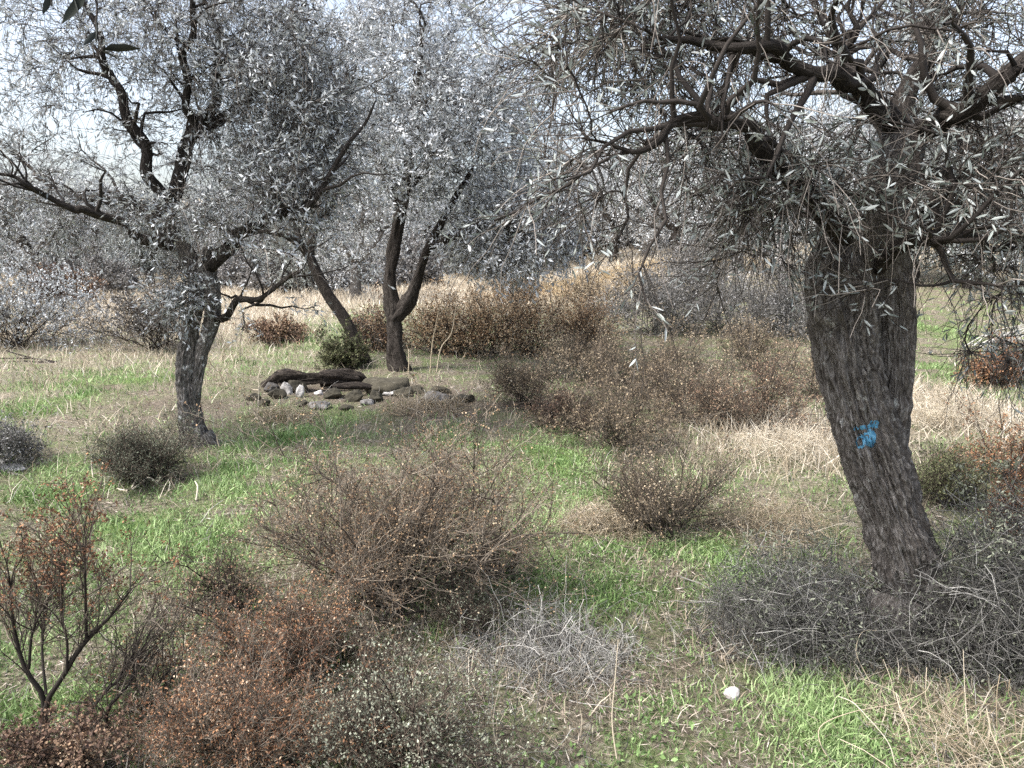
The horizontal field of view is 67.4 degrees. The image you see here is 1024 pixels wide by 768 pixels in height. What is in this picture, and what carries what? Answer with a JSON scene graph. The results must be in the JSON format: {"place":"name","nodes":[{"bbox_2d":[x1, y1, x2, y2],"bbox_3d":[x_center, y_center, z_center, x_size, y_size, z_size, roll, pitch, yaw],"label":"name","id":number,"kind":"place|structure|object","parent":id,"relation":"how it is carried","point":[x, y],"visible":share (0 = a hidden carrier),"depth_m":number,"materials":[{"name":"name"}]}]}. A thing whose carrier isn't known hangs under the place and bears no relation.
{"place":"outdoors","nodes":[
{"label":"outdoors","id":0,"kind":"place"},
{"bbox_2d":[42,0,140,59],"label":"hanging sprig","id":1,"kind":"object","parent":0,"point":[73,8],"visible":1,"depth_m":1.38,"materials":[{"name":"green plant"}]},
{"bbox_2d":[0,144,1023,767],"bbox_3d":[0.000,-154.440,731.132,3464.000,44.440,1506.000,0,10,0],"label":"ground","id":2,"kind":"structure","parent":0,"point":[598,748],"depth_m":6.25,"materials":[{"name":"plant"}]},
{"bbox_2d":[0,174,37,285],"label":"olive tree","id":3,"kind":"object","parent":2,"relation":"on","point":[20,230],"visible":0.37,"depth_m":30.48,"materials":[{"name":"grey plant"}]},
{"bbox_2d":[0,409,61,476],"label":"dry shrub","id":4,"kind":"object","parent":2,"relation":"on","point":[10,441],"visible":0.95,"depth_m":7.74,"materials":[{"name":"grey plant"}]},
{"bbox_2d":[0,169,63,276],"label":"olive tree","id":5,"kind":"object","parent":2,"relation":"on","point":[9,264],"visible":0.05,"depth_m":45.59,"materials":[{"name":"grey plant"}]},
{"bbox_2d":[0,152,93,283],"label":"olive tree","id":6,"kind":"object","parent":2,"relation":"on","point":[27,244],"visible":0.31,"depth_m":37.11,"materials":[{"name":"grey plant"}]},
{"bbox_2d":[18,248,92,287],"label":"scrub bush","id":7,"kind":"object","parent":2,"relation":"on","point":[71,263],"visible":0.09,"depth_m":35.74,"materials":[{"name":"grey plant"}]},
{"bbox_2d":[5,150,115,266],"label":"olive tree","id":8,"kind":"object","parent":2,"relation":"on","point":[77,170],"visible":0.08,"depth_m":46.53,"materials":[{"name":"grey plant"}]},
{"bbox_2d":[22,262,108,302],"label":"grey shrub","id":9,"kind":"object","parent":2,"relation":"on","point":[91,286],"visible":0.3,"depth_m":29.24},
{"bbox_2d":[0,228,134,353],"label":"silver bush","id":10,"kind":"object","parent":2,"relation":"on","point":[29,306],"visible":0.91,"depth_m":16.47,"materials":[{"name":"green plant"}]},
{"bbox_2d":[0,690,147,767],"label":"dark shrub","id":11,"kind":"object","parent":2,"relation":"on","point":[79,747],"visible":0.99,"depth_m":3.09,"materials":[{"name":"plant"}]},
{"bbox_2d":[35,189,132,270],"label":"olive tree","id":12,"kind":"object","parent":2,"relation":"on","point":[94,248],"visible":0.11,"depth_m":41.41,"materials":[{"name":"grey plant"}]},
{"bbox_2d":[70,253,147,293],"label":"scrub bush","id":13,"kind":"object","parent":2,"relation":"on","point":[97,257],"visible":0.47,"depth_m":34.37,"materials":[{"name":"grey plant"}]},
{"bbox_2d":[69,177,153,264],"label":"olive tree","id":14,"kind":"object","parent":2,"relation":"on","point":[117,197],"visible":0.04,"depth_m":47.19,"materials":[{"name":"grey plant"}]},
{"bbox_2d":[0,450,243,736],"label":"bare shrub","id":15,"kind":"object","parent":2,"relation":"on","point":[60,571],"visible":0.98,"depth_m":3.38,"materials":[{"name":"plant"}]},
{"bbox_2d":[48,610,222,747],"bbox_3d":[-1.778,1.354,3.635,0.784,0.486,0.639,-2,11,-12],"label":"dry shrub","id":16,"kind":"object","parent":2,"relation":"on","point":[166,656],"visible":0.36,"depth_m":3.62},
{"bbox_2d":[59,255,216,352],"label":"grey shrub","id":17,"kind":"object","parent":2,"relation":"on","point":[133,313],"visible":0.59,"depth_m":15.75,"materials":[{"name":"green plant"}]},
{"bbox_2d":[77,403,206,507],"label":"grey shrub","id":18,"kind":"object","parent":2,"relation":"on","point":[126,452],"visible":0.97,"depth_m":7.00,"materials":[{"name":"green plant"}]},
{"bbox_2d":[95,194,195,285],"bbox_3d":[-18.166,-7.010,37.940,4.778,4.783,4.828,8,13,36],"label":"olive tree","id":19,"kind":"object","parent":2,"relation":"on","point":[147,266],"visible":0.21,"depth_m":37.79,"materials":[{"name":"grey plant"}]},
{"bbox_2d":[167,201,225,267],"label":"olive tree","id":20,"kind":"object","parent":2,"relation":"on","point":[196,248],"visible":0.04,"depth_m":44.95,"materials":[{"name":"grey plant"}]},
{"bbox_2d":[128,510,289,649],"bbox_3d":[-1.803,1.126,4.626,0.891,0.670,0.918,5,11,25],"label":"dry shrub","id":21,"kind":"object","parent":2,"relation":"on","point":[212,581],"visible":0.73,"depth_m":4.59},
{"bbox_2d":[166,147,260,244],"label":"olive tree","id":22,"kind":"object","parent":2,"relation":"on","point":[199,194],"visible":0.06,"depth_m":47.84,"materials":[{"name":"grey plant"}]},
{"bbox_2d":[0,0,436,448],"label":"olive tree","id":23,"kind":"object","parent":2,"relation":"on","point":[274,65],"visible":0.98,"depth_m":7.70,"materials":[{"name":"grey plant"}]},
{"bbox_2d":[216,243,260,290],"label":"scrub bush","id":24,"kind":"object","parent":2,"relation":"on","point":[221,269],"visible":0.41,"depth_m":35.92,"materials":[{"name":"grey plant"}]},
{"bbox_2d":[193,185,285,264],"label":"olive tree","id":25,"kind":"object","parent":2,"relation":"on","point":[247,241],"visible":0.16,"depth_m":40.90,"materials":[{"name":"grey plant"}]},
{"bbox_2d":[109,590,404,767],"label":"rust shrub","id":26,"kind":"object","parent":2,"relation":"on","point":[227,720],"visible":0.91,"depth_m":3.14,"materials":[{"name":"plant"}]},
{"bbox_2d":[225,251,298,293],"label":"scrub bush","id":27,"kind":"object","parent":2,"relation":"on","point":[256,284],"visible":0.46,"depth_m":33.93,"materials":[{"name":"grey plant"}]},
{"bbox_2d":[154,549,388,706],"bbox_3d":[-1.164,1.235,3.968,1.141,0.599,1.118,-10,15,-44],"label":"rust shrub","id":28,"kind":"object","parent":2,"relation":"on","point":[292,646],"visible":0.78,"depth_m":3.87,"materials":[{"name":"plant"}]},
{"bbox_2d":[223,308,321,347],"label":"dry shrub","id":29,"kind":"object","parent":2,"relation":"on","point":[276,332],"visible":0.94,"depth_m":17.23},
{"bbox_2d":[268,388,286,398],"bbox_3d":[-3.386,0.160,11.089,0.275,0.194,0.167,0,10,0],"label":"mossy stone","id":30,"kind":"object","parent":2,"relation":"on","point":[279,393],"visible":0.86,"depth_m":11.04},
{"bbox_2d":[238,393,327,429],"bbox_3d":[-3.006,0.363,9.814,1.276,0.494,1.038,0,10,0],"label":"brush heap","id":31,"kind":"object","parent":2,"relation":"on","point":[281,415],"visible":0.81,"depth_m":9.82,"materials":[{"name":"plant"}]},
{"bbox_2d":[245,205,347,291],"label":"olive tree","id":32,"kind":"object","parent":2,"relation":"on","point":[303,283],"visible":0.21,"depth_m":33.11,"materials":[{"name":"grey plant"}]},
{"bbox_2d":[205,107,394,362],"bbox_3d":[-3.735,-3.080,13.985,3.210,5.724,3.162,-7,13,-34],"label":"olive tree","id":33,"kind":"object","parent":2,"relation":"on","point":[326,292],"visible":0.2,"depth_m":13.74,"materials":[{"name":"grey plant"}]},
{"bbox_2d":[260,368,366,388],"bbox_3d":[-3.021,-0.068,11.829,1.664,0.383,0.532,0,10,0],"label":"charred log","id":34,"kind":"object","parent":2,"relation":"on","point":[329,377],"visible":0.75,"depth_m":11.63,"materials":[{"name":"brown wood"}]},
{"bbox_2d":[323,387,341,398],"bbox_3d":[-2.639,0.155,11.260,0.261,0.204,0.237,-4,11,-20],"label":"mossy stone","id":35,"kind":"object","parent":2,"relation":"on","point":[333,392],"visible":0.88,"depth_m":11.20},
{"bbox_2d":[295,253,383,290],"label":"scrub bush","id":36,"kind":"object","parent":2,"relation":"on","point":[342,272],"visible":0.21,"depth_m":35.84,"materials":[{"name":"grey plant"}]},
{"bbox_2d":[307,317,372,369],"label":"green shrub","id":37,"kind":"object","parent":2,"relation":"on","point":[347,353],"visible":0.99,"depth_m":13.30,"materials":[{"name":"green plant"}]},
{"bbox_2d":[285,170,417,299],"bbox_3d":[-6.289,-5.785,29.831,5.276,5.464,5.052,-4,11,-23],"label":"olive tree","id":38,"kind":"object","parent":2,"relation":"on","point":[356,287],"visible":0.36,"depth_m":29.64,"materials":[{"name":"grey plant"}]},
{"bbox_2d":[332,382,372,389],"bbox_3d":[-2.327,0.026,11.387,0.665,0.121,0.106,0,10,0],"label":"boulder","id":39,"kind":"object","parent":2,"relation":"on","point":[357,385],"visible":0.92,"depth_m":11.36,"materials":[{"name":"grey stone"}]},
{"bbox_2d":[344,389,362,401],"bbox_3d":[-2.277,0.181,11.117,0.270,0.206,0.229,0,10,0],"label":"mossy stone","id":40,"kind":"object","parent":2,"relation":"on","point":[355,395],"visible":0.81,"depth_m":11.04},
{"bbox_2d":[347,279,415,352],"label":"dry shrub","id":41,"kind":"object","parent":2,"relation":"on","point":[376,340],"visible":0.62,"depth_m":15.72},
{"bbox_2d":[341,248,430,287],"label":"scrub bush","id":42,"kind":"object","parent":2,"relation":"on","point":[400,262],"visible":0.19,"depth_m":37.35,"materials":[{"name":"grey plant"}]},
{"bbox_2d":[362,377,409,394],"bbox_3d":[-1.857,0.063,11.516,0.698,0.323,0.501,-7,12,-32],"label":"mossy boulder","id":43,"kind":"object","parent":2,"relation":"on","point":[384,384],"visible":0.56,"depth_m":11.40,"materials":[{"name":"stone"}]},
{"bbox_2d":[364,187,458,263],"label":"olive tree","id":44,"kind":"object","parent":2,"relation":"on","point":[418,224],"visible":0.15,"depth_m":45.20,"materials":[{"name":"grey plant"}]},
{"bbox_2d":[261,612,567,767],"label":"sage shrub","id":45,"kind":"object","parent":2,"relation":"on","point":[417,734],"visible":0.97,"depth_m":3.13,"materials":[{"name":"grey plant"}]},
{"bbox_2d":[380,232,452,285],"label":"scrub bush","id":46,"kind":"object","parent":2,"relation":"on","point":[411,263],"visible":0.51,"depth_m":38.73,"materials":[{"name":"grey plant"}]},
{"bbox_2d":[156,367,682,697],"bbox_3d":[-0.693,0.624,4.741,2.828,1.456,2.477,-5,11,-24],"label":"dry shrub","id":47,"kind":"object","parent":2,"relation":"on","point":[424,519],"visible":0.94,"depth_m":4.49,"materials":[{"name":"plant"}]},
{"bbox_2d":[360,277,490,357],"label":"dry shrub","id":48,"kind":"object","parent":2,"relation":"on","point":[440,336],"visible":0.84,"depth_m":15.17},
{"bbox_2d":[375,386,475,417],"bbox_3d":[-1.147,0.240,10.319,1.428,0.499,1.298,0,10,0],"label":"brush heap","id":49,"kind":"object","parent":2,"relation":"on","point":[423,401],"visible":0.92,"depth_m":10.20,"materials":[{"name":"plant"}]},
{"bbox_2d":[408,301,455,374],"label":"bare sapling","id":50,"kind":"object","parent":2,"relation":"on","point":[432,343],"visible":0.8,"depth_m":13.16,"materials":[{"name":"wood"}]},
{"bbox_2d":[391,167,473,269],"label":"olive tree","id":51,"kind":"object","parent":2,"relation":"on","point":[416,212],"visible":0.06,"depth_m":47.50,"materials":[{"name":"grey plant"}]},
{"bbox_2d":[290,0,613,371],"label":"olive tree","id":52,"kind":"object","parent":2,"relation":"on","point":[446,134],"visible":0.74,"depth_m":11.88,"materials":[{"name":"grey plant"}]},
{"bbox_2d":[433,195,498,278],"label":"olive tree","id":53,"kind":"object","parent":2,"relation":"on","point":[451,260],"visible":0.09,"depth_m":43.70,"materials":[{"name":"grey plant"}]},
{"bbox_2d":[412,556,536,657],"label":"sage shrub","id":54,"kind":"object","parent":2,"relation":"on","point":[465,626],"visible":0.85,"depth_m":4.29,"materials":[{"name":"grey plant"}]},
{"bbox_2d":[429,272,549,358],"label":"dry shrub","id":55,"kind":"object","parent":2,"relation":"on","point":[505,320],"visible":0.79,"depth_m":15.06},
{"bbox_2d":[0,112,989,274],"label":"distant wood","id":56,"kind":"object","parent":2,"relation":"on","point":[589,251],"visible":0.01,"depth_m":47.57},
{"bbox_2d":[458,498,547,586],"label":"dry shrub","id":57,"kind":"object","parent":2,"relation":"on","point":[510,566],"visible":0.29,"depth_m":5.08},
{"bbox_2d":[456,259,550,317],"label":"dry shrub","id":58,"kind":"object","parent":2,"relation":"on","point":[504,300],"visible":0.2,"depth_m":24.13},
{"bbox_2d":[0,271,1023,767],"bbox_3d":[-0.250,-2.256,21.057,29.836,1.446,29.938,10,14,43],"label":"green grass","id":59,"kind":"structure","parent":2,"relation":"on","point":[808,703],"depth_m":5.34,"materials":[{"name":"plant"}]},
{"bbox_2d":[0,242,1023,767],"bbox_3d":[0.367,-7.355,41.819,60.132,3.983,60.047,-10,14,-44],"label":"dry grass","id":60,"kind":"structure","parent":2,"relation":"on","point":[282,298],"depth_m":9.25,"materials":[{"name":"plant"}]},
{"bbox_2d":[468,334,584,412],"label":"dry shrub","id":61,"kind":"object","parent":2,"relation":"on","point":[523,377],"visible":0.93,"depth_m":10.11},
{"bbox_2d":[465,266,602,359],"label":"dry shrub","id":62,"kind":"object","parent":2,"relation":"on","point":[537,324],"visible":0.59,"depth_m":15.28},
{"bbox_2d":[423,556,682,716],"bbox_3d":[0.168,1.310,4.041,1.472,0.625,1.316,0,10,0],"label":"brush heap","id":63,"kind":"object","parent":2,"relation":"on","point":[554,645],"visible":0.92,"depth_m":4.04,"materials":[{"name":"plant"}]},
{"bbox_2d":[514,380,600,435],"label":"dry shrub","id":64,"kind":"object","parent":2,"relation":"on","point":[546,410],"visible":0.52,"depth_m":9.19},
{"bbox_2d":[519,315,634,389],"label":"dry shrub","id":65,"kind":"object","parent":2,"relation":"on","point":[573,358],"visible":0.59,"depth_m":12.00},
{"bbox_2d":[532,286,634,351],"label":"dry shrub","id":66,"kind":"object","parent":2,"relation":"on","point":[600,320],"visible":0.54,"depth_m":15.99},
{"bbox_2d":[541,144,625,258],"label":"olive tree","id":67,"kind":"object","parent":2,"relation":"on","point":[587,198],"visible":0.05,"depth_m":46.27,"materials":[{"name":"grey plant"}]},
{"bbox_2d":[532,482,662,547],"bbox_3d":[0.684,1.039,5.948,1.054,0.510,0.934,0,10,0],"label":"brush heap","id":68,"kind":"object","parent":2,"relation":"on","point":[600,515],"visible":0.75,"depth_m":5.91,"materials":[{"name":"plant"}]},
{"bbox_2d":[543,253,667,315],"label":"dry shrub","id":69,"kind":"object","parent":2,"relation":"on","point":[578,288],"visible":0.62,"depth_m":22.43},
{"bbox_2d":[519,340,700,460],"bbox_3d":[1.112,0.113,8.366,1.753,1.238,1.888,10,14,43],"label":"dry shrub","id":70,"kind":"object","parent":2,"relation":"on","point":[619,413],"visible":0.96,"depth_m":8.30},
{"bbox_2d":[564,126,666,261],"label":"olive tree","id":71,"kind":"object","parent":2,"relation":"on","point":[610,235],"visible":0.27,"depth_m":40.93,"materials":[{"name":"grey plant"}]},
{"bbox_2d":[577,326,697,403],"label":"dry shrub","id":72,"kind":"object","parent":2,"relation":"on","point":[612,359],"visible":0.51,"depth_m":10.83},
{"bbox_2d":[589,135,699,257],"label":"olive tree","id":73,"kind":"object","parent":2,"relation":"on","point":[632,216],"visible":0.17,"depth_m":40.45,"materials":[{"name":"grey plant"}]},
{"bbox_2d":[585,222,738,339],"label":"grey shrub","id":74,"kind":"object","parent":2,"relation":"on","point":[665,299],"visible":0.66,"depth_m":17.45,"materials":[{"name":"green plant"}]},
{"bbox_2d":[615,139,721,258],"bbox_3d":[7.502,-8.251,34.319,5.977,6.115,5.598,2,11,11],"label":"olive tree","id":75,"kind":"object","parent":2,"relation":"on","point":[654,206],"visible":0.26,"depth_m":34.38,"materials":[{"name":"grey plant"}]},
{"bbox_2d":[562,380,799,549],"bbox_3d":[1.200,0.554,5.915,1.438,1.242,1.498,-7,13,-33],"label":"dry shrub","id":76,"kind":"object","parent":2,"relation":"on","point":[640,497],"visible":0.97,"depth_m":5.87,"materials":[{"name":"plant"}]},
{"bbox_2d":[599,197,764,302],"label":"grey shrub","id":77,"kind":"object","parent":2,"relation":"on","point":[673,257],"visible":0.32,"depth_m":22.20,"materials":[{"name":"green plant"}]},
{"bbox_2d":[612,284,762,404],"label":"dry shrub","id":78,"kind":"object","parent":2,"relation":"on","point":[695,347],"visible":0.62,"depth_m":11.05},
{"bbox_2d":[628,352,756,436],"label":"dry shrub","id":79,"kind":"object","parent":2,"relation":"on","point":[674,397],"visible":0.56,"depth_m":9.50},
{"bbox_2d":[643,235,804,341],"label":"grey shrub","id":80,"kind":"object","parent":2,"relation":"on","point":[732,304],"visible":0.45,"depth_m":17.32,"materials":[{"name":"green plant"}]},
{"bbox_2d":[723,686,739,700],"bbox_3d":[1.078,1.527,3.774,0.076,0.079,0.054,4,11,21],"label":"white stone","id":81,"kind":"object","parent":2,"relation":"on","point":[732,691],"visible":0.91,"depth_m":3.76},
{"bbox_2d":[442,0,1023,671],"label":"olive tree","id":82,"kind":"object","parent":2,"relation":"on","point":[858,282],"visible":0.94,"depth_m":3.47,"materials":[{"name":"grey plant"}]},
{"bbox_2d":[665,114,803,272],"bbox_3d":[7.867,-6.517,26.754,5.025,5.674,4.812,-10,15,-44],"label":"olive tree","id":83,"kind":"object","parent":2,"relation":"on","point":[695,179],"visible":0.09,"depth_m":26.69,"materials":[{"name":"grey plant"}]},
{"bbox_2d":[690,305,809,370],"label":"dry shrub","id":84,"kind":"object","parent":2,"relation":"on","point":[759,345],"visible":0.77,"depth_m":13.58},
{"bbox_2d":[672,337,834,458],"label":"dry shrub","id":85,"kind":"object","parent":2,"relation":"on","point":[765,393],"visible":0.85,"depth_m":8.91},
{"bbox_2d":[718,237,808,345],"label":"grey shrub","id":86,"kind":"object","parent":2,"relation":"on","point":[798,305],"visible":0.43,"depth_m":16.62,"materials":[{"name":"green plant"}]},
{"bbox_2d":[684,475,860,558],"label":"dry grass","id":87,"kind":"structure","parent":2,"relation":"on","point":[793,513],"depth_m":6.00,"materials":[{"name":"plant"}]},
{"bbox_2d":[717,402,841,472],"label":"dry grass","id":88,"kind":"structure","parent":2,"relation":"on","point":[799,444],"depth_m":7.88,"materials":[{"name":"plant"}]},
{"bbox_2d":[753,317,823,402],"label":"dry shrub","id":89,"kind":"object","parent":2,"relation":"on","point":[811,366],"visible":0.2,"depth_m":11.18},
{"bbox_2d":[662,503,930,697],"bbox_3d":[1.575,1.155,4.290,1.433,0.882,1.294,0,10,0],"label":"thorn thicket","id":90,"kind":"object","parent":2,"relation":"on","point":[804,616],"visible":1,"depth_m":4.17,"materials":[{"name":"grey plant"}]},
{"bbox_2d":[729,43,955,260],"bbox_3d":[10.096,-6.897,24.239,6.520,7.830,6.107,1,10,3],"label":"olive tree","id":91,"kind":"object","parent":2,"relation":"on","point":[865,129],"visible":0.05,"depth_m":23.71,"materials":[{"name":"grey plant"}]},
{"bbox_2d":[841,540,896,701],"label":"dry bramble","id":92,"kind":"object","parent":2,"relation":"on","point":[867,630],"visible":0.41,"depth_m":3.94,"materials":[{"name":"plant"}]},
{"bbox_2d":[795,65,959,231],"bbox_3d":[13.977,-8.177,29.136,6.616,8.112,7.064,2,11,13],"label":"olive tree","id":93,"kind":"object","parent":2,"relation":"on","point":[852,129],"visible":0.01,"depth_m":28.58,"materials":[{"name":"grey plant"}]},
{"bbox_2d":[818,650,975,765],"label":"dry bramble","id":94,"kind":"object","parent":2,"relation":"on","point":[897,714],"visible":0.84,"depth_m":3.41,"materials":[{"name":"plant"}]},
{"bbox_2d":[812,565,1020,692],"bbox_3d":[2.141,1.283,4.245,0.917,0.719,0.997,0,10,0],"label":"thorn thicket","id":95,"kind":"object","parent":2,"relation":"on","point":[913,652],"visible":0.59,"depth_m":4.05,"materials":[{"name":"grey plant"}]},
{"bbox_2d":[839,102,1005,282],"bbox_3d":[12.753,-5.875,23.942,5.255,5.816,5.311,9,14,40],"label":"olive tree","id":96,"kind":"object","parent":2,"relation":"on","point":[919,254],"visible":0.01,"depth_m":23.59,"materials":[{"name":"grey plant"}]},
{"bbox_2d":[831,650,1023,767],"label":"dry grass","id":97,"kind":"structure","parent":2,"relation":"on","point":[946,717],"depth_m":3.43,"materials":[{"name":"plant"}]},
{"bbox_2d":[857,423,1023,717],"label":"thorn thicket","id":98,"kind":"object","parent":2,"relation":"on","point":[995,605],"visible":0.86,"depth_m":3.94,"materials":[{"name":"grey plant"}]},
{"bbox_2d":[911,432,1003,507],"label":"dark shrub","id":99,"kind":"object","parent":2,"relation":"on","point":[938,481],"visible":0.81,"depth_m":6.36,"materials":[{"name":"green plant"}]},
{"bbox_2d":[906,71,1023,288],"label":"olive tree","id":100,"kind":"object","parent":2,"relation":"on","point":[965,275],"visible":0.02,"depth_m":23.00,"materials":[{"name":"grey plant"}]},
{"bbox_2d":[911,374,1021,436],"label":"dry grass","id":101,"kind":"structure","parent":2,"relation":"on","point":[938,410],"depth_m":9.23,"materials":[{"name":"plant"}]},
{"bbox_2d":[932,379,1023,490],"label":"rust shrub","id":102,"kind":"object","parent":2,"relation":"on","point":[1020,451],"visible":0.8,"depth_m":7.12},
{"bbox_2d":[947,74,1023,302],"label":"olive tree","id":103,"kind":"object","parent":2,"relation":"on","point":[1015,116],"visible":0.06,"depth_m":20.20,"materials":[{"name":"grey plant"}]},
{"bbox_2d":[950,327,1023,389],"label":"rust shrub","id":104,"kind":"object","parent":2,"relation":"on","point":[987,376],"visible":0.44,"depth_m":12.02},
{"bbox_2d":[964,456,1023,541],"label":"dry shrub","id":105,"kind":"object","parent":2,"relation":"on","point":[1010,490],"visible":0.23,"depth_m":5.80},
{"bbox_2d":[965,323,1023,353],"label":"dead branch heap","id":106,"kind":"object","parent":2,"relation":"on","point":[1019,328],"visible":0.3,"depth_m":15.71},
{"bbox_2d":[0,342,1023,767],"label":"fallen twigs","id":107,"kind":"object","parent":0,"point":[490,596],"depth_m":4.47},
{"bbox_2d":[0,0,1023,206],"label":"sky","id":108,"kind":"structure","parent":0,"point":[51,125],"materials":[{"name":"white"}]},
{"bbox_2d":[445,254,801,299],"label":"golden grass","id":109,"kind":"structure","parent":0,"point":[600,274],"depth_m":30.73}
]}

